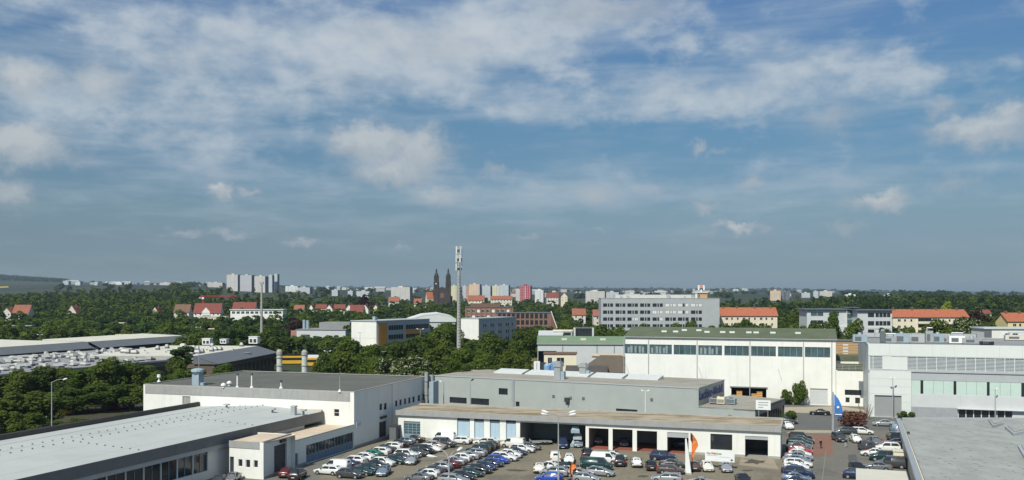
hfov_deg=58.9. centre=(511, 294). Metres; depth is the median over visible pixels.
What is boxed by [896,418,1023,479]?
felt roof building
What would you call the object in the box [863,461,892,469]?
saloon
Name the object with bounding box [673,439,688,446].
hatchback
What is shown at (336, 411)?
window
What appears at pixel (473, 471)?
saloon
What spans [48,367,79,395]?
tree
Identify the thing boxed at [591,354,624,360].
grey canopy hall
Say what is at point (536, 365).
white silo box
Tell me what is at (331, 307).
house
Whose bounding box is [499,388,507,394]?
window
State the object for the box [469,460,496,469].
saloon
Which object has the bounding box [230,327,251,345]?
tree
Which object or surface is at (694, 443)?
beach flag
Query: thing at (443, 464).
hatchback
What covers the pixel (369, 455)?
hatchback
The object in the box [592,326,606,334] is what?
tree
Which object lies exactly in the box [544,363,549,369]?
storage tank
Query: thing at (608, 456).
van
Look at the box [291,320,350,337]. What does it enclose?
depot
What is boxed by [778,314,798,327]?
tree
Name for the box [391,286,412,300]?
tower block
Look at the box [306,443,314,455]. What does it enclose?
window
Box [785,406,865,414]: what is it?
pavement
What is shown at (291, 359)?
tram
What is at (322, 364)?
tree
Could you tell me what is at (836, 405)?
beach flag
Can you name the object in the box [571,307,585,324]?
house
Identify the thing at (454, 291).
tower block
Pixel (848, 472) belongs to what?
hatchback
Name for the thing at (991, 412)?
shop window
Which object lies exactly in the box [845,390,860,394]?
window
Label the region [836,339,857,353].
timber clad building
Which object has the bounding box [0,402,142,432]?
earth verge
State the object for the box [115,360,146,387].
tree
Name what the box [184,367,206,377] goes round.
tree
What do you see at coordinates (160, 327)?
tree
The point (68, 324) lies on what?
tree
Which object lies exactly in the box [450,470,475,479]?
saloon
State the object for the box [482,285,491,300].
tower block
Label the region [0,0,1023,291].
sky
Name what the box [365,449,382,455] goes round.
hatchback
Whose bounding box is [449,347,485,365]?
tree
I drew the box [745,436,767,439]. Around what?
raised door
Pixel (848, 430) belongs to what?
estate car
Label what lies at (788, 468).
side window
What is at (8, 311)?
house
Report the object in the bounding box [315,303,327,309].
house
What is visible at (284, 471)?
hatchback
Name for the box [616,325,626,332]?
tree
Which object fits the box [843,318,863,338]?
tree
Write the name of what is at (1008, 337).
roof plant
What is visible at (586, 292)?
window
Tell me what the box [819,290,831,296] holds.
tower block
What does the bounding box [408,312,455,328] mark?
white roof hall
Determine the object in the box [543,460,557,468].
saloon
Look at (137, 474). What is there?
window
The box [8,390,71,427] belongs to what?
tree
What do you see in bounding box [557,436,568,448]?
van
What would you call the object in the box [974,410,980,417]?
shop window
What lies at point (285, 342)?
tree
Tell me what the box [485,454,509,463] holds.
hatchback
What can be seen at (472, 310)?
brick block
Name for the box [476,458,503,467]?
saloon
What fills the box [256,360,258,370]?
window
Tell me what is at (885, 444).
side window
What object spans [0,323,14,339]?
tree
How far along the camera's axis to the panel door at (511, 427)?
172.83 m
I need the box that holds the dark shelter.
[389,424,400,439]
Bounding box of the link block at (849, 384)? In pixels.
[836,363,862,405]
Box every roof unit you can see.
[709,397,716,403]
[717,396,725,404]
[726,398,736,404]
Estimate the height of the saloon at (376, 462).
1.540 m
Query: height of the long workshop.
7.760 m
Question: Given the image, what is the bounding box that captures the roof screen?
[863,333,976,337]
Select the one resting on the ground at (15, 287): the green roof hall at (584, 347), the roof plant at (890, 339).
the green roof hall at (584, 347)
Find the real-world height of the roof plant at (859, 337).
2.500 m
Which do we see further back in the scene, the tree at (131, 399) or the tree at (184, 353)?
the tree at (184, 353)
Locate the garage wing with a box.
[283,424,353,466]
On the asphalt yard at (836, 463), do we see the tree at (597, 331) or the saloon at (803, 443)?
the saloon at (803, 443)
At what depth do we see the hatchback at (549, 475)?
137.29 m
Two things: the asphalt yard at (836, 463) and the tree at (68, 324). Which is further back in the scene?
the tree at (68, 324)
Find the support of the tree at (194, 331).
on the ground at (15, 287)
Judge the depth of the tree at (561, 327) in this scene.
433.89 m
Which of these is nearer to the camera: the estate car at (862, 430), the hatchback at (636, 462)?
the hatchback at (636, 462)
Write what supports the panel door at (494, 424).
in the garage row
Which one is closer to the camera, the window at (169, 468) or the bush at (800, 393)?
the window at (169, 468)
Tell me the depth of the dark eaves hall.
302.52 m
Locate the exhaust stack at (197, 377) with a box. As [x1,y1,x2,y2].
[191,368,206,385]
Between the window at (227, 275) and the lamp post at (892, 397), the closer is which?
the lamp post at (892, 397)
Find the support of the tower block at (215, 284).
on the ground at (15, 287)
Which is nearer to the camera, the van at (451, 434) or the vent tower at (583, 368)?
the van at (451, 434)
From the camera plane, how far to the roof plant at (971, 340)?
212.01 m
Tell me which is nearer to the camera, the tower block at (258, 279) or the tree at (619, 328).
the tree at (619, 328)
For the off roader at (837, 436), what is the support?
on the asphalt yard at (836, 463)
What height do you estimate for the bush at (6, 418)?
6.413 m
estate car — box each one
[313,464,341,475]
[343,455,367,462]
[364,446,391,455]
[386,441,402,448]
[422,443,442,452]
[437,472,469,479]
[451,436,471,444]
[463,448,487,455]
[473,437,498,443]
[492,451,518,461]
[508,443,535,452]
[539,466,568,475]
[563,452,574,463]
[574,439,583,447]
[586,465,614,476]
[651,472,682,479]
[656,464,684,474]
[783,457,812,466]
[786,437,812,444]
[835,426,857,433]
[852,426,873,434]
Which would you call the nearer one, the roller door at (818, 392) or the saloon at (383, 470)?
the saloon at (383, 470)
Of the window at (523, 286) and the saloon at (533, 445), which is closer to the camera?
the saloon at (533, 445)
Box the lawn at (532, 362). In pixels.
[522,357,537,367]
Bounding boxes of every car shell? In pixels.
[570,440,578,446]
[571,425,579,432]
[573,432,583,439]
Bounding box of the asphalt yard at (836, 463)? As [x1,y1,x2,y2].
[208,389,910,479]
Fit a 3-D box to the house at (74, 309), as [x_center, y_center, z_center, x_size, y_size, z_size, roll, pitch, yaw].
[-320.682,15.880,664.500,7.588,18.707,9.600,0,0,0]
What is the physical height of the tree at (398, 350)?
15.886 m
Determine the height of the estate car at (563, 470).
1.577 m
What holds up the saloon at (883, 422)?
on the asphalt yard at (836, 463)
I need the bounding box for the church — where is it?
[433,268,452,304]
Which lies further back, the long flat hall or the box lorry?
the box lorry
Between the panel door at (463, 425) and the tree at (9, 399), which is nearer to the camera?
the panel door at (463, 425)
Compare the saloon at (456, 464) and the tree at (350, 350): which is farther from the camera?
the tree at (350, 350)
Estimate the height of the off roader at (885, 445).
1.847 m
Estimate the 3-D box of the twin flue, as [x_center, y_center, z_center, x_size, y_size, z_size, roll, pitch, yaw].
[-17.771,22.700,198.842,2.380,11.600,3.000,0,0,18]
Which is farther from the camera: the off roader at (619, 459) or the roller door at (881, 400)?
the roller door at (881, 400)
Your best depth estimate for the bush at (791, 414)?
201.82 m
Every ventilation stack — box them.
[276,349,282,371]
[301,350,307,371]
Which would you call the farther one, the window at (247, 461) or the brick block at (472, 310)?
the brick block at (472, 310)
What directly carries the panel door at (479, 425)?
in the garage row
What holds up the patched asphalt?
on the asphalt yard at (836, 463)
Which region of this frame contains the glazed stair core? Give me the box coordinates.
[841,307,859,332]
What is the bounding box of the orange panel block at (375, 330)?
[350,316,429,345]
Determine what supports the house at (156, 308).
on the ground at (15, 287)
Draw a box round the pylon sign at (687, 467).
[685,438,691,474]
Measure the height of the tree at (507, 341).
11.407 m
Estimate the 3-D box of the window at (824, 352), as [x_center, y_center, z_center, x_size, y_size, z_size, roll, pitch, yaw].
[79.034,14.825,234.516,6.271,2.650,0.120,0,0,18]
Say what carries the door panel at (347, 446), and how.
in the garage wing
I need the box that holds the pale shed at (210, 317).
[198,316,229,322]
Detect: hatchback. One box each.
[60,408,74,415]
[106,403,122,409]
[278,466,292,477]
[335,467,363,478]
[357,452,375,460]
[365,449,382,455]
[369,456,395,465]
[400,436,415,444]
[422,468,440,478]
[426,440,446,448]
[426,461,452,471]
[449,452,472,461]
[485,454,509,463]
[487,440,499,447]
[501,448,522,457]
[535,471,563,479]
[572,471,600,479]
[594,434,603,443]
[630,457,641,467]
[645,460,656,470]
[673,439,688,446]
[690,460,699,471]
[699,460,713,471]
[783,421,793,429]
[784,460,809,468]
[788,448,811,455]
[789,445,812,452]
[842,467,855,478]
[848,461,865,468]
[849,434,861,442]
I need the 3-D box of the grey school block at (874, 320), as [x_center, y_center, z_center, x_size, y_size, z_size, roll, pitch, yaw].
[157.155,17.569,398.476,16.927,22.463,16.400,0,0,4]
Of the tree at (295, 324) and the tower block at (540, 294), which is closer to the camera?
the tree at (295, 324)
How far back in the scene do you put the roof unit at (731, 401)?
199.25 m
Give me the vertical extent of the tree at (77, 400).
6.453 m
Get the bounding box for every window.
[107,472,124,479]
[126,468,142,479]
[144,463,159,479]
[156,366,166,375]
[162,459,176,479]
[178,456,191,478]
[183,396,189,403]
[193,452,206,473]
[227,275,235,290]
[238,459,241,466]
[240,276,250,290]
[246,460,249,467]
[251,361,254,370]
[254,460,257,467]
[256,277,264,291]
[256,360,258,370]
[260,359,262,370]
[263,359,265,370]
[267,358,269,370]
[271,357,273,369]
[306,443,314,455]
[315,440,324,452]
[325,437,334,449]
[334,409,338,416]
[335,435,343,446]
[344,432,352,443]
[391,288,407,299]
[395,450,409,452]
[433,438,445,440]
[450,397,466,403]
[469,285,478,294]
[471,398,488,404]
[472,445,485,447]
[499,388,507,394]
[523,286,529,299]
[586,292,603,302]
[616,408,636,411]
[625,344,647,353]
[649,344,671,353]
[651,451,666,454]
[674,345,695,354]
[698,345,721,354]
[710,434,731,449]
[724,346,748,355]
[751,346,775,356]
[777,407,780,417]
[778,347,802,356]
[785,467,804,470]
[805,347,829,357]
[811,312,823,315]
[811,320,823,323]
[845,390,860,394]
[845,397,849,402]
[879,452,892,454]
[883,443,898,445]
[920,380,922,393]
[958,409,965,417]
[966,409,973,417]
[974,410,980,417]
[981,410,988,417]
[989,410,996,417]
[997,411,1004,417]
[1005,411,1012,417]
[1021,383,1023,396]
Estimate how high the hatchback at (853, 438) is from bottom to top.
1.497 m
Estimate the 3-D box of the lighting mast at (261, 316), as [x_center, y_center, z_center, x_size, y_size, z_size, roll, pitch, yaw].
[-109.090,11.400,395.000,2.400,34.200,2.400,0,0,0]
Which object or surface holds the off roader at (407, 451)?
on the parking lot
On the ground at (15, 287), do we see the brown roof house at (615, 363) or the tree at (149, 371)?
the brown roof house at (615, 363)
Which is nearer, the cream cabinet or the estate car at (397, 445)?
the cream cabinet
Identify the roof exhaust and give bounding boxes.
[290,405,297,414]
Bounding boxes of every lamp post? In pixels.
[51,378,66,425]
[427,446,462,479]
[541,410,575,479]
[890,377,895,418]
[995,388,997,417]
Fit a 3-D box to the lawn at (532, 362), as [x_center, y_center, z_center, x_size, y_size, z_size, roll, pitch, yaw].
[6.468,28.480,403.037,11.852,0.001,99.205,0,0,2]
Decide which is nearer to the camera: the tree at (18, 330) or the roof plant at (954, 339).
the roof plant at (954, 339)
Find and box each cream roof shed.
[0,339,93,356]
[42,333,186,349]
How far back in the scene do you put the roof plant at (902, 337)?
216.66 m
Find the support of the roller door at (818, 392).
in the hall at (771, 362)
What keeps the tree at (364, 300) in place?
on the ground at (15, 287)
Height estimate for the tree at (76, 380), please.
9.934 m
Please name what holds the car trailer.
on the parking lot
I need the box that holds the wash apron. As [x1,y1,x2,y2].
[739,457,777,468]
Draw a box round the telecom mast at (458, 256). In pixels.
[456,244,461,349]
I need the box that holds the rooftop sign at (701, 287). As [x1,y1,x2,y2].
[698,285,704,291]
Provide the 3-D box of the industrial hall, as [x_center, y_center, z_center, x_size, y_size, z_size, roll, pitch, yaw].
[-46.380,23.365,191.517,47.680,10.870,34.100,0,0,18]
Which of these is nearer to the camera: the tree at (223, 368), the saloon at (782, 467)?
the saloon at (782, 467)
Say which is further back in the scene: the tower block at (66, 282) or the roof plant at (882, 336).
the tower block at (66, 282)
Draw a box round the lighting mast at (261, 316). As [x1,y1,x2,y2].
[259,282,263,332]
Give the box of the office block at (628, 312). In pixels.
[598,292,719,330]
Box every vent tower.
[553,361,565,379]
[578,363,590,373]
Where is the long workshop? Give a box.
[0,402,323,479]
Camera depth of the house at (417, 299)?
951.85 m
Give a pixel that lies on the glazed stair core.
(848, 316)
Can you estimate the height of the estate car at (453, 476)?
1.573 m
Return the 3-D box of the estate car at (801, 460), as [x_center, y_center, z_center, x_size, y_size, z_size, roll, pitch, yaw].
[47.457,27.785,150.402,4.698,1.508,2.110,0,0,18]
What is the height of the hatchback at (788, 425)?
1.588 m
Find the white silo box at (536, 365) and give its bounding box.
[534,361,545,369]
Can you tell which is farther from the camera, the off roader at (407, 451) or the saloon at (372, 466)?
the off roader at (407, 451)
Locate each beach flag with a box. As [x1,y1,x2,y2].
[566,461,575,479]
[690,433,697,471]
[830,392,841,434]
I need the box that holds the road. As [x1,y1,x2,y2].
[729,412,901,429]
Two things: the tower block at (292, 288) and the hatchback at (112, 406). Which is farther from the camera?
the tower block at (292, 288)
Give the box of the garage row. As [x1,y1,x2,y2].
[395,403,783,458]
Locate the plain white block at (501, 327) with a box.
[461,316,515,339]
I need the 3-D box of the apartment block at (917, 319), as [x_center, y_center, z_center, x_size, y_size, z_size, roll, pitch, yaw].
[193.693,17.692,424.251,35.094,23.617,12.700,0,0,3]
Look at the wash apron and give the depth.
153.22 m
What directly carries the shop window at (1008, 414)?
in the modern hall
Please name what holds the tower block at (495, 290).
on the ground at (15, 287)
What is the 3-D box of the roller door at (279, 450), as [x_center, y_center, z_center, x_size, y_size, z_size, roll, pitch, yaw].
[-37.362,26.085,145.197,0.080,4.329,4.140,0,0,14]
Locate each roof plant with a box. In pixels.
[852,332,866,342]
[880,329,885,342]
[886,333,896,343]
[893,332,909,343]
[910,333,924,343]
[925,327,932,342]
[933,332,943,343]
[944,335,947,342]
[948,332,964,343]
[962,336,981,344]
[979,340,993,344]
[1004,332,1023,340]
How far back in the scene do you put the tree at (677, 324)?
431.48 m
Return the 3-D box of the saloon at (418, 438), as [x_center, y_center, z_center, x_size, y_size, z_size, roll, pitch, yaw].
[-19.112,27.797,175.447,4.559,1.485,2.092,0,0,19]
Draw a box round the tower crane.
[199,295,236,302]
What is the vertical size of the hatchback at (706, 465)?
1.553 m
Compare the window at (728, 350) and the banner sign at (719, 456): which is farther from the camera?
the window at (728, 350)
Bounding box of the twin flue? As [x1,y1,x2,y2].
[424,372,438,403]
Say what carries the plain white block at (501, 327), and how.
on the ground at (15, 287)
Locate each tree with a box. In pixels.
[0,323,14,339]
[0,369,36,396]
[0,392,28,432]
[4,324,27,339]
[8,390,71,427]
[19,324,50,340]
[21,366,64,400]
[39,327,66,340]
[45,387,97,413]
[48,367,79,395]
[53,321,74,331]
[62,327,89,337]
[63,367,102,403]
[82,356,127,389]
[82,383,133,410]
[107,384,142,409]
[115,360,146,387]
[127,365,156,389]
[137,320,163,333]
[145,370,170,383]
[146,329,169,334]
[155,320,170,332]
[164,319,188,334]
[165,368,185,379]
[166,355,186,375]
[167,346,194,373]
[170,340,191,345]
[174,334,187,343]
[178,325,190,334]
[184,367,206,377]
[186,330,218,345]
[187,329,200,335]
[210,363,234,374]
[213,329,235,345]
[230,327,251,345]
[238,327,254,335]
[248,325,258,333]
[252,328,276,350]
[256,341,266,346]
[263,325,277,337]
[275,336,294,355]
[280,317,302,336]
[311,352,337,372]
[318,335,336,357]
[325,337,360,352]
[329,338,361,373]
[344,344,380,373]
[356,294,374,306]
[358,356,386,373]
[374,356,410,374]
[386,337,427,365]
[400,355,435,388]
[407,333,440,355]
[421,344,453,379]
[430,322,464,351]
[439,359,470,373]
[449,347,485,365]
[463,353,493,369]
[467,341,478,351]
[475,331,503,368]
[488,363,510,369]
[493,348,524,368]
[501,338,510,353]
[508,340,532,369]
[512,326,537,360]
[523,363,531,370]
[536,326,545,335]
[557,325,565,329]
[565,323,575,329]
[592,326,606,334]
[596,325,623,335]
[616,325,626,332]
[672,322,681,326]
[685,319,696,326]
[718,323,731,327]
[737,319,759,327]
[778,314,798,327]
[791,322,798,327]
[800,321,819,328]
[818,311,842,338]
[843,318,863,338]
[879,327,890,332]
[900,327,915,332]
[918,325,933,332]
[929,318,956,333]
[939,301,951,308]
[949,316,982,333]
[968,308,992,322]
[975,321,996,326]
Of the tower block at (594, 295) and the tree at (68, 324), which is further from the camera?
the tower block at (594, 295)
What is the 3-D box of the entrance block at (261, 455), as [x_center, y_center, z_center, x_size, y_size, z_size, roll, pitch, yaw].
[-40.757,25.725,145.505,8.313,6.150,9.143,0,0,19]
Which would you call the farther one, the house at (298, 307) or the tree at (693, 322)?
the house at (298, 307)
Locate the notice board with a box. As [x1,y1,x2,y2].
[756,400,770,416]
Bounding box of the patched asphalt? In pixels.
[848,454,857,462]
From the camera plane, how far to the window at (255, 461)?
140.54 m
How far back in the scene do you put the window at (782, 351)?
236.58 m
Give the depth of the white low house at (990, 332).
344.71 m
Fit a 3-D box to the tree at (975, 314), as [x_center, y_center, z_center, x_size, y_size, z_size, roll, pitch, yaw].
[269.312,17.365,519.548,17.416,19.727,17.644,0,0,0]
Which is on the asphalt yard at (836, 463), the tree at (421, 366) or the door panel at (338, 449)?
the tree at (421, 366)
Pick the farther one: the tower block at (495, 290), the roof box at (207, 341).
the tower block at (495, 290)
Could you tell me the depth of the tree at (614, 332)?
381.72 m
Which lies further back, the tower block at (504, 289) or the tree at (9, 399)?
the tower block at (504, 289)
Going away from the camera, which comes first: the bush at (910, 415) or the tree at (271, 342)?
the bush at (910, 415)
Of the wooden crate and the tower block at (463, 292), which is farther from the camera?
the tower block at (463, 292)
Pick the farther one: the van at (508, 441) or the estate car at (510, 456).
the van at (508, 441)
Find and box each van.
[322,458,351,466]
[431,431,456,439]
[500,437,525,447]
[549,450,560,462]
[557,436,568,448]
[581,456,612,469]
[590,450,614,464]
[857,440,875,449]
[877,455,907,468]
[889,423,899,432]
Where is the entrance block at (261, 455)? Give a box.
[229,432,295,479]
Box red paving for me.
[810,435,832,456]
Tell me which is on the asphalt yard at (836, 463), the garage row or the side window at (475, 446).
the garage row
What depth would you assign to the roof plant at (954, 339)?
214.44 m
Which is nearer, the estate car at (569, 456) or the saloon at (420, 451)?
the estate car at (569, 456)
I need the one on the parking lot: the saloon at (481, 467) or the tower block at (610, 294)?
the saloon at (481, 467)
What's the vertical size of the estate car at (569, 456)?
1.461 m
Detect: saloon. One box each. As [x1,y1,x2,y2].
[211,474,226,479]
[225,471,241,479]
[345,458,360,466]
[353,462,378,472]
[354,465,374,475]
[360,459,389,465]
[370,444,395,451]
[376,465,390,476]
[385,439,409,446]
[386,454,405,464]
[387,452,407,457]
[404,471,433,479]
[405,454,418,464]
[409,435,425,442]
[409,447,428,456]
[417,465,445,473]
[433,458,461,468]
[441,456,467,464]
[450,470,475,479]
[456,467,483,477]
[463,463,492,474]
[464,451,481,459]
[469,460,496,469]
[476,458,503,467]
[502,446,527,454]
[522,441,541,450]
[533,462,546,472]
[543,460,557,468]
[556,461,578,467]
[568,467,594,476]
[610,450,626,459]
[618,437,629,446]
[658,458,684,467]
[688,476,711,479]
[719,461,732,472]
[734,472,750,479]
[781,416,797,423]
[781,464,810,471]
[781,472,811,479]
[782,454,810,461]
[782,475,806,479]
[784,451,812,459]
[785,442,811,449]
[788,440,812,447]
[794,435,814,442]
[809,408,829,415]
[860,447,880,455]
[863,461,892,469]
[867,436,882,444]
[872,419,894,425]
[883,438,900,441]
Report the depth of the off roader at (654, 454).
155.65 m
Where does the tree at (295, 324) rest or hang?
on the ground at (15, 287)
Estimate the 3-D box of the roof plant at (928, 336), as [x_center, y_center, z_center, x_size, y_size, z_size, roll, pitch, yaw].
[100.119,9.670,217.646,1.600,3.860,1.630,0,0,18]
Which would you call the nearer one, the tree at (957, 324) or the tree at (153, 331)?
the tree at (957, 324)
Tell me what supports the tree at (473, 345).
on the ground at (15, 287)
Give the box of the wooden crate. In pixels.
[757,391,761,396]
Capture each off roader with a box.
[287,467,306,479]
[393,448,419,455]
[410,443,435,453]
[433,436,456,447]
[465,443,490,452]
[471,441,495,450]
[581,447,592,455]
[614,454,625,466]
[649,449,675,460]
[783,465,814,477]
[788,431,811,438]
[831,431,846,441]
[868,450,892,460]
[875,441,900,449]
[886,431,899,439]
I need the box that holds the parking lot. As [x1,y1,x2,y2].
[318,439,783,479]
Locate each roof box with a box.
[201,338,212,344]
[220,339,228,343]
[248,336,260,343]
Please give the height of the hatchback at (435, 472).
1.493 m
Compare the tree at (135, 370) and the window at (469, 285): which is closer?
the tree at (135, 370)
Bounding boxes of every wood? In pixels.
[0,274,1023,298]
[0,285,1023,354]
[0,286,721,357]
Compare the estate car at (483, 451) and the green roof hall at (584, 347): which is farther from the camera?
the green roof hall at (584, 347)
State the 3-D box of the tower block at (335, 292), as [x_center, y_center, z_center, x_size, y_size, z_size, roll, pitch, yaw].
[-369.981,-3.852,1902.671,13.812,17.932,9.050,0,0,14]
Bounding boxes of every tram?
[282,356,301,363]
[307,358,316,366]
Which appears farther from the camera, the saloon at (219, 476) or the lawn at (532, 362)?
the lawn at (532, 362)
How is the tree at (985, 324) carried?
on the ground at (15, 287)
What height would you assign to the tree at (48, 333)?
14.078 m
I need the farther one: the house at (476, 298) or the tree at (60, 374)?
the house at (476, 298)
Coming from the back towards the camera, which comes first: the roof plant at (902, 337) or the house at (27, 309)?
the house at (27, 309)
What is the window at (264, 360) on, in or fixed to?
in the dark eaves hall
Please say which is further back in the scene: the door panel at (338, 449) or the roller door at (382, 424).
the roller door at (382, 424)
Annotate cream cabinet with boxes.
[892,449,905,455]
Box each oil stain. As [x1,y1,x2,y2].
[507,469,525,470]
[745,459,763,463]
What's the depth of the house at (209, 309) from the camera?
641.22 m
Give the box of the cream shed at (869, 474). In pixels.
[856,468,907,479]
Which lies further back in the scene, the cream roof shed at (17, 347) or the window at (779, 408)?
the cream roof shed at (17, 347)
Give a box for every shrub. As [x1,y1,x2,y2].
[837,410,867,427]
[858,403,872,418]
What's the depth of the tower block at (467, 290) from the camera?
1704.35 m
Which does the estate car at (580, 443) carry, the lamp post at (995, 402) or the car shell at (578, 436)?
the car shell at (578, 436)
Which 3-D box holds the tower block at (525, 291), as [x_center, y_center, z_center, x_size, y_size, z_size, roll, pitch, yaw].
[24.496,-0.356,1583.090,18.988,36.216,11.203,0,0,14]
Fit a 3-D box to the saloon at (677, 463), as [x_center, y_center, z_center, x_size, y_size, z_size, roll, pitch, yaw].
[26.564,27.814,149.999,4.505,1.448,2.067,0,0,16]
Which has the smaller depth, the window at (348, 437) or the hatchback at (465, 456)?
the hatchback at (465, 456)
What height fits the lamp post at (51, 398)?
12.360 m
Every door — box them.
[231,457,233,470]
[274,443,284,472]
[379,421,385,437]
[404,421,419,436]
[458,420,469,436]
[475,421,483,437]
[491,421,498,438]
[507,422,515,437]
[667,432,688,437]
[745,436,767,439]
[810,388,827,404]
[875,395,900,416]
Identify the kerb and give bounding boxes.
[787,430,830,432]
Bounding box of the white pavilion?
[229,309,286,319]
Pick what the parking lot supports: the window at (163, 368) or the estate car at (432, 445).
the estate car at (432, 445)
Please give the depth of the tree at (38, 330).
443.82 m
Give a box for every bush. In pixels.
[0,410,24,433]
[13,413,49,429]
[49,420,71,425]
[66,418,89,421]
[780,389,791,404]
[780,410,796,419]
[792,380,808,404]
[896,411,907,418]
[905,412,915,417]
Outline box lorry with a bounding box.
[308,355,318,357]
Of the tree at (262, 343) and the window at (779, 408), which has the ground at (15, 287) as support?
the tree at (262, 343)
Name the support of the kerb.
on the asphalt yard at (836, 463)
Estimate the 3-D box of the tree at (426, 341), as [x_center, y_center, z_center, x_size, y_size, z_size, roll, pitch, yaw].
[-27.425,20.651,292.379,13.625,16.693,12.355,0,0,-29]
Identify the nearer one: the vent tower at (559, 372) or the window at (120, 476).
the window at (120, 476)
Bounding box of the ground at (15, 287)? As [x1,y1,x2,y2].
[0,279,1023,380]
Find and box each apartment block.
[719,306,777,327]
[892,307,969,332]
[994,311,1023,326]
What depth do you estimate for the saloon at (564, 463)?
146.15 m
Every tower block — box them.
[63,280,70,284]
[208,282,224,287]
[227,274,239,290]
[240,274,254,291]
[254,275,268,292]
[268,274,273,292]
[274,273,278,292]
[285,285,299,291]
[298,287,312,293]
[332,289,339,295]
[356,290,371,296]
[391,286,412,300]
[451,285,456,300]
[462,285,465,300]
[466,285,468,301]
[469,283,481,294]
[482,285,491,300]
[492,285,498,295]
[499,284,509,295]
[516,288,519,302]
[520,284,531,301]
[535,289,544,302]
[586,290,605,302]
[606,291,619,297]
[770,290,780,300]
[781,290,789,299]
[801,292,809,297]
[813,290,818,297]
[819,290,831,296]
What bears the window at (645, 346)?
in the hall at (771, 362)
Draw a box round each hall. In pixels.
[0,347,251,398]
[87,342,275,374]
[143,371,423,447]
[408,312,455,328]
[434,368,724,413]
[537,336,624,369]
[538,330,562,335]
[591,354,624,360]
[624,327,836,405]
[858,338,1023,417]
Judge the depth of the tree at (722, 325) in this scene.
443.91 m
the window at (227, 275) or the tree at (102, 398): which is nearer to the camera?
the tree at (102, 398)
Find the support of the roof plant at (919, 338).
on the modern hall
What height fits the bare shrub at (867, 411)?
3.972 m
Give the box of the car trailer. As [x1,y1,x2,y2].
[529,439,551,444]
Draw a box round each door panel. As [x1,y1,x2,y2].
[306,453,314,462]
[315,450,324,459]
[325,447,334,456]
[335,444,343,453]
[344,442,352,450]
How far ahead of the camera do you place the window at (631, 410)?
204.49 m
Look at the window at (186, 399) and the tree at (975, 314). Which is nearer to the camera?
the window at (186, 399)
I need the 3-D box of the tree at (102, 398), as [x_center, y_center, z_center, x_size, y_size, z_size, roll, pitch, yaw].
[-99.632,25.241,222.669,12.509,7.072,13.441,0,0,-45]
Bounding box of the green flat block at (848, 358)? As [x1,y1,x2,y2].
[836,354,858,365]
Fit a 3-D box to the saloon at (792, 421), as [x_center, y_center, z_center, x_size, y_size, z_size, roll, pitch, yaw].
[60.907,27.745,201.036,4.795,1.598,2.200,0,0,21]
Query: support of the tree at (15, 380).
on the earth verge
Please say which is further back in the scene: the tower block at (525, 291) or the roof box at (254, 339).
the tower block at (525, 291)
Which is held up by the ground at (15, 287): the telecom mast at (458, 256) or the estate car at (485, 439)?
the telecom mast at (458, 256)
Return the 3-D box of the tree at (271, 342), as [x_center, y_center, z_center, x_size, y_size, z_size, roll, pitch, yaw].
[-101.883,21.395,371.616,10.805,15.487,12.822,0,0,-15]
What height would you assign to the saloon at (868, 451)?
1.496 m
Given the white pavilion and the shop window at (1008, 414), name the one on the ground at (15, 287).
the white pavilion
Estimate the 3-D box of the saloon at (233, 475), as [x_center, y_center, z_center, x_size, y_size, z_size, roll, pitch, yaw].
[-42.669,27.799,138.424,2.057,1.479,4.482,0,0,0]
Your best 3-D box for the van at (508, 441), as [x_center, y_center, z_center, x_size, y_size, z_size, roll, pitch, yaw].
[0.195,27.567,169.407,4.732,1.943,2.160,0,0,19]
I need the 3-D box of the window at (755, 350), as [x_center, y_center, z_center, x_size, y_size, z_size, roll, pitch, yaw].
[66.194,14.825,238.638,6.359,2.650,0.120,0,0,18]
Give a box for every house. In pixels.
[3,306,13,320]
[12,304,34,316]
[66,304,82,313]
[151,305,162,313]
[173,303,192,318]
[193,302,224,316]
[232,301,258,308]
[293,304,305,311]
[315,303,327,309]
[326,303,334,311]
[334,304,345,313]
[350,304,363,311]
[364,303,369,314]
[374,287,385,291]
[388,297,399,304]
[413,298,422,305]
[425,292,433,304]
[468,295,484,304]
[490,296,511,306]
[543,352,576,370]
[546,292,558,306]
[553,330,572,335]
[561,292,567,306]
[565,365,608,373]
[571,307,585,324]
[573,327,593,335]
[588,355,624,372]
[592,308,598,325]
[654,291,665,294]
[970,327,1023,337]
[979,309,991,315]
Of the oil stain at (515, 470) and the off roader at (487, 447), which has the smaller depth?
the oil stain at (515, 470)
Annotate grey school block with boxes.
[796,308,849,334]
[850,309,891,332]
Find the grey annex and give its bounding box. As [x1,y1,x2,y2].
[699,395,784,417]
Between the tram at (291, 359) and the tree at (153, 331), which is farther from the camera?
the tree at (153, 331)
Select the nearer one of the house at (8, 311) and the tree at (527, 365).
the tree at (527, 365)
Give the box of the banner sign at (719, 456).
[705,450,734,465]
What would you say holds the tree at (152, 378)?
on the earth verge
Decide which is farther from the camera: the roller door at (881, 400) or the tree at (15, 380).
the tree at (15, 380)
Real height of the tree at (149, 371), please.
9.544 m
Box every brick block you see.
[465,303,513,317]
[495,311,556,329]
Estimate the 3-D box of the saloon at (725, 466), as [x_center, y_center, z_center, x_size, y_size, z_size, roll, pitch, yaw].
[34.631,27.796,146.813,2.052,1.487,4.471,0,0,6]
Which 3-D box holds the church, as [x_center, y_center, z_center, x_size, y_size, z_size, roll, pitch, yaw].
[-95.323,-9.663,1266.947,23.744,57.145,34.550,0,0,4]

